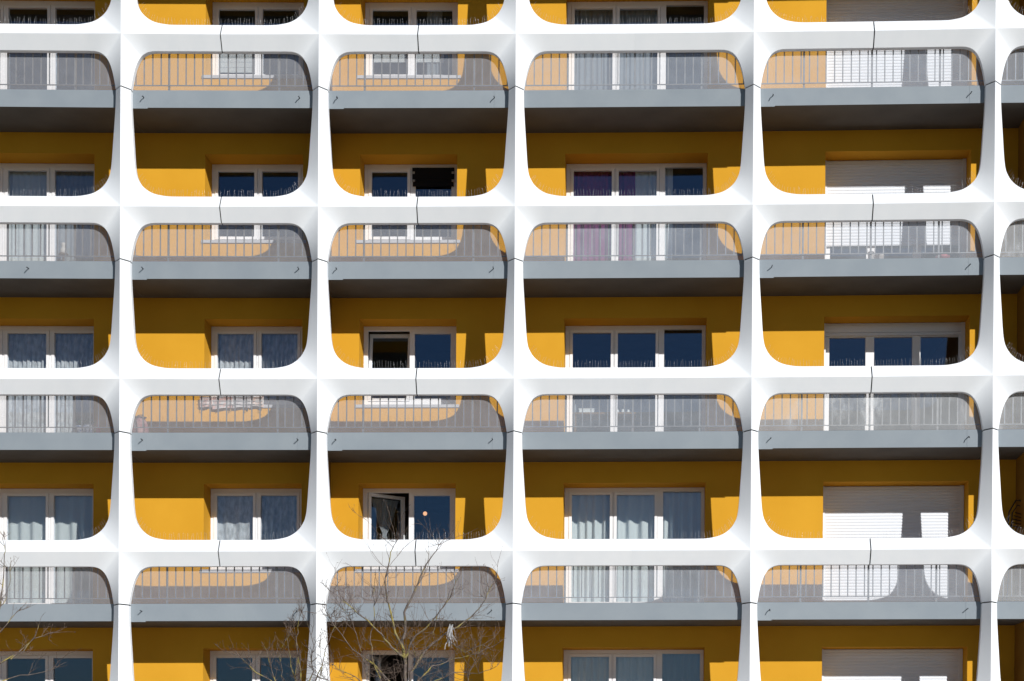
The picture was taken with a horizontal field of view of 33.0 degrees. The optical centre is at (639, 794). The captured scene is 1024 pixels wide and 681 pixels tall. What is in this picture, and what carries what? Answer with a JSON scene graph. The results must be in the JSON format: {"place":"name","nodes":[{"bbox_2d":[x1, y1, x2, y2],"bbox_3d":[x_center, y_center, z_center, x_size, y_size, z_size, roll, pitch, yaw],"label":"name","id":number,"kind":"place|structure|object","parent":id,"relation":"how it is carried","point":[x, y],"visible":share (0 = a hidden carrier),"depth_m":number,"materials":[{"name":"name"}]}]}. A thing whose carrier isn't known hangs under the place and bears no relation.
{"place":"outdoors","nodes":[
{"label":"outdoors","id":0,"kind":"place"},
{"bbox_2d":[579,408,594,411],"bbox_3d":[-0.922,-6.628,29.815,0.270,0.081,0.170,0,0,0],"label":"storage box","id":1,"kind":"object","parent":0,"point":[587,409],"visible":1,"depth_m":29.73,"materials":[{"name":"white plastic"}]},
{"bbox_2d":[874,254,883,258],"bbox_3d":[3.962,-8.826,28.549,0.182,0.225,0.180,0,0,31],"label":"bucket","id":2,"kind":"object","parent":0,"point":[878,256],"visible":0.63,"depth_m":28.48,"materials":[{"name":"white plastic"}]},
{"bbox_2d":[935,254,950,257],"bbox_3d":[5.012,-8.815,28.500,0.250,0.181,0.250,0,0,0],"label":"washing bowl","id":3,"kind":"object","parent":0,"point":[945,256],"visible":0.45,"depth_m":28.39,"materials":[{"name":"pink plastic"}]},
{"label":"ground","id":4,"kind":"structure","parent":0,"visible":0},
{"bbox_2d":[0,531,78,680],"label":"bare tree","id":5,"kind":"object","parent":4,"relation":"on","point":[25,646],"visible":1,"depth_m":20.57,"materials":[{"name":"brown plant"}]},
{"bbox_2d":[215,596,350,680],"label":"bare tree","id":6,"kind":"object","parent":4,"relation":"on","point":[296,645],"visible":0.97,"depth_m":21.95,"materials":[{"name":"brown plant"}]},
{"bbox_2d":[295,499,506,680],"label":"bare tree","id":7,"kind":"object","parent":4,"relation":"on","point":[403,655],"visible":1,"depth_m":20.96,"materials":[{"name":"brown plant"}]},
{"bbox_2d":[445,624,456,646],"bbox_3d":[-2.319,-1.919,21.096,0.150,0.344,0.153,0,0,-13],"label":"plastic scrap","id":8,"kind":"object","parent":7,"relation":"hanging from","point":[450,632],"visible":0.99,"depth_m":21.08,"materials":[{"name":"grey plastic"}]},
{"bbox_2d":[0,0,1023,680],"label":"apartment building","id":9,"kind":"structure","parent":4,"relation":"on","point":[828,422],"depth_m":28.87,"materials":[{"name":"white concrete"}]},
{"bbox_2d":[8,496,45,602],"bbox_3d":[-10.570,-4.227,29.663,0.754,2.157,0.078,0,0,0],"label":"curtain","id":10,"kind":"object","parent":9,"relation":"hanging from","point":[26,517],"visible":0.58,"depth_m":29.66,"materials":[{"name":"white fabric"}]},
{"bbox_2d":[9,334,45,431],"bbox_3d":[-10.576,-7.017,29.655,0.738,2.158,0.060,0,0,1],"label":"curtain","id":11,"kind":"object","parent":9,"relation":"hanging from","point":[28,350],"visible":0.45,"depth_m":29.66,"materials":[{"name":"fabric"}]},
{"bbox_2d":[9,172,46,260],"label":"curtain","id":12,"kind":"object","parent":9,"relation":"hanging from","point":[20,183],"visible":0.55,"depth_m":29.66,"materials":[{"name":"white fabric"}]},
{"bbox_2d":[0,489,92,603],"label":"window","id":13,"kind":"structure","parent":9,"relation":"in","point":[50,494],"depth_m":29.52,"materials":[{"name":"white plastic"}]},
{"bbox_2d":[0,651,92,680],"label":"window","id":14,"kind":"structure","parent":9,"relation":"in","point":[49,656],"depth_m":29.53,"materials":[{"name":"white plastic"}]},
{"bbox_2d":[0,163,93,260],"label":"window","id":15,"kind":"structure","parent":9,"relation":"in","point":[51,169],"depth_m":29.52,"materials":[{"name":"white plastic"}]},
{"bbox_2d":[0,326,93,432],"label":"window","id":16,"kind":"structure","parent":9,"relation":"in","point":[50,331],"depth_m":29.52,"materials":[{"name":"white plastic"}]},
{"bbox_2d":[0,0,94,89],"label":"window","id":17,"kind":"structure","parent":9,"relation":"in","point":[51,7],"depth_m":29.52,"materials":[{"name":"white plastic"}]},
{"bbox_2d":[59,242,67,260],"bbox_3d":[-9.847,-9.051,29.415,0.162,0.753,0.160,0,0,0],"label":"stone figurine","id":18,"kind":"object","parent":9,"relation":"on","point":[62,251],"visible":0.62,"depth_m":29.38,"materials":[{"name":"grey paint"}]},
{"bbox_2d":[55,496,92,602],"bbox_3d":[-9.774,-4.231,29.658,0.771,2.161,0.070,0,0,1],"label":"curtain","id":19,"kind":"object","parent":9,"relation":"hanging from","point":[74,516],"visible":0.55,"depth_m":29.66,"materials":[{"name":"white fabric"}]},
{"bbox_2d":[55,334,92,431],"bbox_3d":[-9.755,-7.017,29.662,0.760,2.162,0.067,0,0,0],"label":"curtain","id":20,"kind":"object","parent":9,"relation":"hanging from","point":[77,349],"visible":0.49,"depth_m":29.66,"materials":[{"name":"fabric"}]},
{"bbox_2d":[56,172,93,260],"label":"curtain","id":21,"kind":"object","parent":9,"relation":"hanging from","point":[71,183],"visible":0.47,"depth_m":29.66,"materials":[{"name":"white fabric"}]},
{"bbox_2d":[75,420,84,432],"bbox_3d":[-9.248,-6.043,28.454,0.181,0.310,0.193,0,0,30],"label":"plant pot","id":22,"kind":"object","parent":9,"relation":"on","point":[79,430],"visible":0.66,"depth_m":28.39,"materials":[{"name":"white ceramic"}]},
{"bbox_2d":[83,419,94,432],"bbox_3d":[-9.113,-6.062,28.483,0.221,0.349,0.181,0,0,27],"label":"plant pot","id":23,"kind":"object","parent":9,"relation":"on","point":[88,430],"visible":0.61,"depth_m":28.46,"materials":[{"name":"white ceramic"}]},
{"bbox_2d":[96,419,99,432],"bbox_3d":[-8.967,-6.045,28.500,0.073,0.318,0.070,0,0,0],"label":"spray bottle","id":24,"kind":"object","parent":9,"relation":"on","point":[97,430],"visible":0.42,"depth_m":28.47,"materials":[{"name":"white plastic"}]},
{"bbox_2d":[132,415,148,432],"bbox_3d":[-8.259,-6.081,28.448,0.295,0.392,0.301,0,0,0],"label":"tote bag","id":25,"kind":"object","parent":9,"relation":"on","point":[138,420],"visible":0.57,"depth_m":28.34,"materials":[{"name":"pink fabric"}]},
{"bbox_2d":[199,396,262,410],"bbox_3d":[-6.887,-6.597,29.026,1.068,0.234,0.090,0,0,0],"label":"drying rack","id":26,"kind":"object","parent":9,"relation":"attached to","point":[230,400],"visible":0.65,"depth_m":28.98,"materials":[{"name":"metal"}]},
{"bbox_2d":[200,397,211,406],"bbox_3d":[-7.312,-6.614,29.005,0.210,0.180,0.024,0,0,0],"label":"laundry","id":27,"kind":"object","parent":26,"relation":"hanging from","point":[205,403],"visible":0.76,"depth_m":29.01,"materials":[{"name":"white fabric"}]},
{"bbox_2d":[212,397,231,408],"bbox_3d":[-7.034,-6.598,29.005,0.337,0.212,0.024,0,0,0],"label":"laundry","id":28,"kind":"object","parent":26,"relation":"hanging from","point":[222,404],"visible":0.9,"depth_m":29.01,"materials":[{"name":"white fabric"}]},
{"bbox_2d":[233,397,249,407],"bbox_3d":[-6.711,-6.607,29.005,0.301,0.195,0.024,0,0,0],"label":"laundry","id":29,"kind":"object","parent":26,"relation":"hanging from","point":[239,400],"visible":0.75,"depth_m":29.00,"materials":[{"name":"white fabric"}]},
{"bbox_2d":[253,397,263,406],"bbox_3d":[-6.446,-6.614,29.005,0.220,0.180,0.024,0,0,0],"label":"laundry","id":30,"kind":"object","parent":26,"relation":"hanging from","point":[255,400],"visible":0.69,"depth_m":29.00,"materials":[{"name":"white fabric"}]},
{"bbox_2d":[218,496,252,539],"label":"curtain","id":31,"kind":"object","parent":9,"relation":"hanging from","point":[235,516],"visible":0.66,"depth_m":29.66,"materials":[{"name":"fabric"}]},
{"bbox_2d":[218,334,253,398],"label":"curtain","id":32,"kind":"object","parent":9,"relation":"hanging from","point":[234,349],"visible":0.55,"depth_m":29.66,"materials":[{"name":"fabric"}]},
{"bbox_2d":[220,53,254,72],"bbox_3d":[-6.949,-12.648,29.641,0.716,0.449,0.012,0,0,0],"label":"slatted blind","id":33,"kind":"object","parent":9,"relation":"attached to","point":[232,62],"visible":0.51,"depth_m":29.64,"materials":[{"name":"white plastic"}]},
{"bbox_2d":[202,489,301,572],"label":"window","id":34,"kind":"structure","parent":9,"relation":"in","point":[257,494],"depth_m":29.52,"materials":[{"name":"white plastic"}]},
{"bbox_2d":[200,327,304,407],"bbox_3d":[-6.532,-7.277,29.329,1.764,1.498,0.552,0,0,0],"label":"window","id":35,"kind":"structure","parent":9,"relation":"in","point":[257,331],"depth_m":29.53,"materials":[{"name":"white plastic"}]},
{"bbox_2d":[201,164,305,242],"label":"window","id":36,"kind":"structure","parent":9,"relation":"in","point":[258,170],"depth_m":29.52,"materials":[{"name":"white plastic"}]},
{"bbox_2d":[204,2,306,78],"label":"window","id":37,"kind":"structure","parent":9,"relation":"in","point":[259,8],"depth_m":29.52,"materials":[{"name":"white plastic"}]},
{"bbox_2d":[210,651,300,680],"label":"window","id":38,"kind":"structure","parent":9,"relation":"in","point":[214,655],"depth_m":29.53,"materials":[{"name":"white plastic"}]},
{"bbox_2d":[261,496,296,539],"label":"curtain","id":39,"kind":"object","parent":9,"relation":"hanging from","point":[279,516],"visible":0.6,"depth_m":29.66,"materials":[{"name":"fabric"}]},
{"bbox_2d":[262,334,296,398],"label":"curtain","id":40,"kind":"object","parent":9,"relation":"hanging from","point":[277,349],"visible":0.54,"depth_m":29.66,"materials":[{"name":"fabric"}]},
{"bbox_2d":[371,498,397,539],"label":"net curtain","id":41,"kind":"object","parent":9,"relation":"hanging from","point":[379,505],"visible":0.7,"depth_m":29.80,"materials":[{"name":"grey fabric"}]},
{"bbox_2d":[355,488,457,571],"bbox_3d":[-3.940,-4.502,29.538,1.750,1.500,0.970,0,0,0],"label":"window","id":42,"kind":"structure","parent":9,"relation":"in","point":[367,493],"depth_m":29.53,"materials":[{"name":"white plastic"}]},
{"bbox_2d":[356,326,458,407],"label":"window","id":43,"kind":"structure","parent":9,"relation":"in","point":[418,330],"depth_m":29.53,"materials":[{"name":"white plastic"}]},
{"bbox_2d":[356,164,459,242],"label":"window","id":44,"kind":"structure","parent":9,"relation":"in","point":[369,169],"depth_m":29.53,"materials":[{"name":"white plastic"}]},
{"bbox_2d":[362,650,454,680],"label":"window","id":45,"kind":"structure","parent":9,"relation":"in","point":[381,652],"depth_m":29.53,"materials":[{"name":"white plastic"}]},
{"bbox_2d":[374,54,443,62],"bbox_3d":[-4.011,-12.671,29.642,1.267,0.140,0.015,0,0,0],"label":"folded blind","id":46,"kind":"object","parent":9,"relation":"attached to","point":[402,58],"visible":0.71,"depth_m":29.64,"materials":[{"name":"white fabric"}]},
{"bbox_2d":[357,3,460,78],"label":"window","id":47,"kind":"structure","parent":9,"relation":"in","point":[412,8],"depth_m":29.53,"materials":[{"name":"white plastic"}]},
{"bbox_2d":[412,168,453,186],"bbox_3d":[-3.541,-10.578,29.495,0.725,0.324,0.020,0,0,0],"label":"clipped cloth","id":48,"kind":"object","parent":9,"relation":"attached to","point":[432,177],"visible":1,"depth_m":29.50,"materials":[{"name":"black fabric"}]},
{"bbox_2d":[427,12,441,74],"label":"curtain","id":49,"kind":"object","parent":9,"relation":"hanging from","point":[434,18],"visible":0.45,"depth_m":29.66,"materials":[{"name":"white fabric"}]},
{"bbox_2d":[568,495,609,601],"bbox_3d":[-0.854,-4.248,29.658,0.768,2.159,0.122,0,0,0],"label":"curtain","id":50,"kind":"object","parent":9,"relation":"hanging from","point":[591,516],"visible":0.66,"depth_m":29.66,"materials":[{"name":"white fabric"}]},
{"bbox_2d":[571,657,608,680],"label":"curtain","id":51,"kind":"object","parent":9,"relation":"hanging from","point":[589,668],"visible":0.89,"depth_m":29.66,"materials":[{"name":"fabric"}]},
{"bbox_2d":[573,172,611,260],"bbox_3d":[-0.808,-9.805,29.655,0.737,2.160,0.076,0,0,0],"label":"curtain","id":52,"kind":"object","parent":9,"relation":"hanging from","point":[596,183],"visible":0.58,"depth_m":29.66,"materials":[{"name":"purple fabric"}]},
{"bbox_2d":[574,10,612,89],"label":"curtain","id":53,"kind":"object","parent":9,"relation":"hanging from","point":[595,16],"visible":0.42,"depth_m":29.66,"materials":[{"name":"white fabric"}]},
{"bbox_2d":[572,412,635,431],"bbox_3d":[-0.620,-6.245,29.915,1.092,0.693,0.480,0,0,0],"label":"side table","id":54,"kind":"object","parent":9,"relation":"on","point":[603,415],"visible":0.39,"depth_m":29.80,"materials":[{"name":"white wood"}]},
{"bbox_2d":[618,172,634,260],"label":"curtain","id":55,"kind":"object","parent":9,"relation":"hanging from","point":[627,183],"visible":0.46,"depth_m":29.66,"materials":[{"name":"purple fabric"}]},
{"bbox_2d":[564,650,703,680],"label":"window","id":56,"kind":"structure","parent":9,"relation":"in","point":[612,654],"depth_m":29.53,"materials":[{"name":"white plastic"}]},
{"bbox_2d":[564,487,704,602],"bbox_3d":[-0.098,-4.219,29.564,2.411,2.095,0.082,0,0,0],"label":"window","id":57,"kind":"structure","parent":9,"relation":"in","point":[613,492],"depth_m":29.53,"materials":[{"name":"white plastic"}]},
{"bbox_2d":[565,325,705,431],"bbox_3d":[-0.081,-6.999,29.564,2.413,2.099,0.082,0,0,0],"label":"window","id":58,"kind":"structure","parent":9,"relation":"in","point":[570,330],"depth_m":29.53,"materials":[{"name":"white plastic"}]},
{"bbox_2d":[616,657,656,680],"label":"curtain","id":59,"kind":"object","parent":9,"relation":"hanging from","point":[634,668],"visible":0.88,"depth_m":29.66,"materials":[{"name":"fabric"}]},
{"bbox_2d":[566,163,706,260],"bbox_3d":[-0.064,-9.779,29.564,2.414,2.103,0.082,0,0,0],"label":"window","id":60,"kind":"structure","parent":9,"relation":"in","point":[615,169],"depth_m":29.53,"materials":[{"name":"white plastic"}]},
{"bbox_2d":[616,495,657,601],"bbox_3d":[-0.061,-4.248,29.662,0.761,2.154,0.110,0,0,0],"label":"curtain","id":61,"kind":"object","parent":9,"relation":"hanging from","point":[636,514],"visible":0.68,"depth_m":29.66,"materials":[{"name":"white fabric"}]},
{"bbox_2d":[567,1,707,89],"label":"window","id":62,"kind":"structure","parent":9,"relation":"in","point":[616,7],"depth_m":29.53,"materials":[{"name":"white plastic"}]},
{"bbox_2d":[619,10,657,89],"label":"curtain","id":63,"kind":"object","parent":9,"relation":"hanging from","point":[637,16],"visible":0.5,"depth_m":29.66,"materials":[{"name":"white fabric"}]},
{"bbox_2d":[635,172,656,260],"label":"curtain","id":64,"kind":"object","parent":9,"relation":"hanging from","point":[645,183],"visible":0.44,"depth_m":29.66,"materials":[{"name":"white fabric"}]},
{"bbox_2d":[665,169,672,259],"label":"curtain","id":65,"kind":"object","parent":9,"relation":"hanging from","point":[668,181],"visible":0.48,"depth_m":29.66,"materials":[{"name":"white fabric"}]},
{"bbox_2d":[662,654,699,680],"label":"curtain","id":66,"kind":"object","parent":9,"relation":"hanging from","point":[680,667],"visible":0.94,"depth_m":29.66,"materials":[{"name":"fabric"}]},
{"bbox_2d":[663,492,700,601],"bbox_3d":[0.716,-4.248,29.665,0.750,2.150,0.103,0,0,2],"label":"curtain","id":67,"kind":"object","parent":9,"relation":"hanging from","point":[682,513],"visible":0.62,"depth_m":29.66,"materials":[{"name":"fabric"}]},
{"bbox_2d":[822,649,962,680],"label":"window","id":68,"kind":"structure","parent":9,"relation":"in","point":[837,664],"depth_m":29.48,"materials":[{"name":"white plastic"}]},
{"bbox_2d":[822,485,963,601],"bbox_3d":[4.313,-4.238,29.536,2.463,2.108,0.137,0,0,0],"label":"window","id":69,"kind":"structure","parent":9,"relation":"in","point":[856,511],"depth_m":29.48,"materials":[{"name":"white plastic"}]},
{"bbox_2d":[824,322,964,430],"bbox_3d":[4.333,-7.030,29.536,2.464,2.116,0.137,0,0,0],"label":"window","id":70,"kind":"structure","parent":9,"relation":"in","point":[869,331],"depth_m":29.49,"materials":[{"name":"white plastic"}]},
{"bbox_2d":[825,159,965,258],"bbox_3d":[4.353,-9.821,29.536,2.466,2.125,0.137,0,0,0],"label":"window","id":71,"kind":"structure","parent":9,"relation":"in","point":[917,175],"depth_m":29.48,"materials":[{"name":"white plastic"}]},
{"bbox_2d":[826,0,967,87],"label":"window","id":72,"kind":"structure","parent":9,"relation":"in","point":[848,9],"depth_m":29.48,"materials":[{"name":"white plastic"}]},
{"bbox_2d":[1002,500,1020,600],"bbox_3d":[6.229,-4.026,28.714,0.543,1.772,0.235,0,0,-14],"label":"folding chair","id":73,"kind":"object","parent":9,"relation":"on","point":[1011,525],"visible":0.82,"depth_m":28.64,"materials":[{"name":"metal"}]}
]}

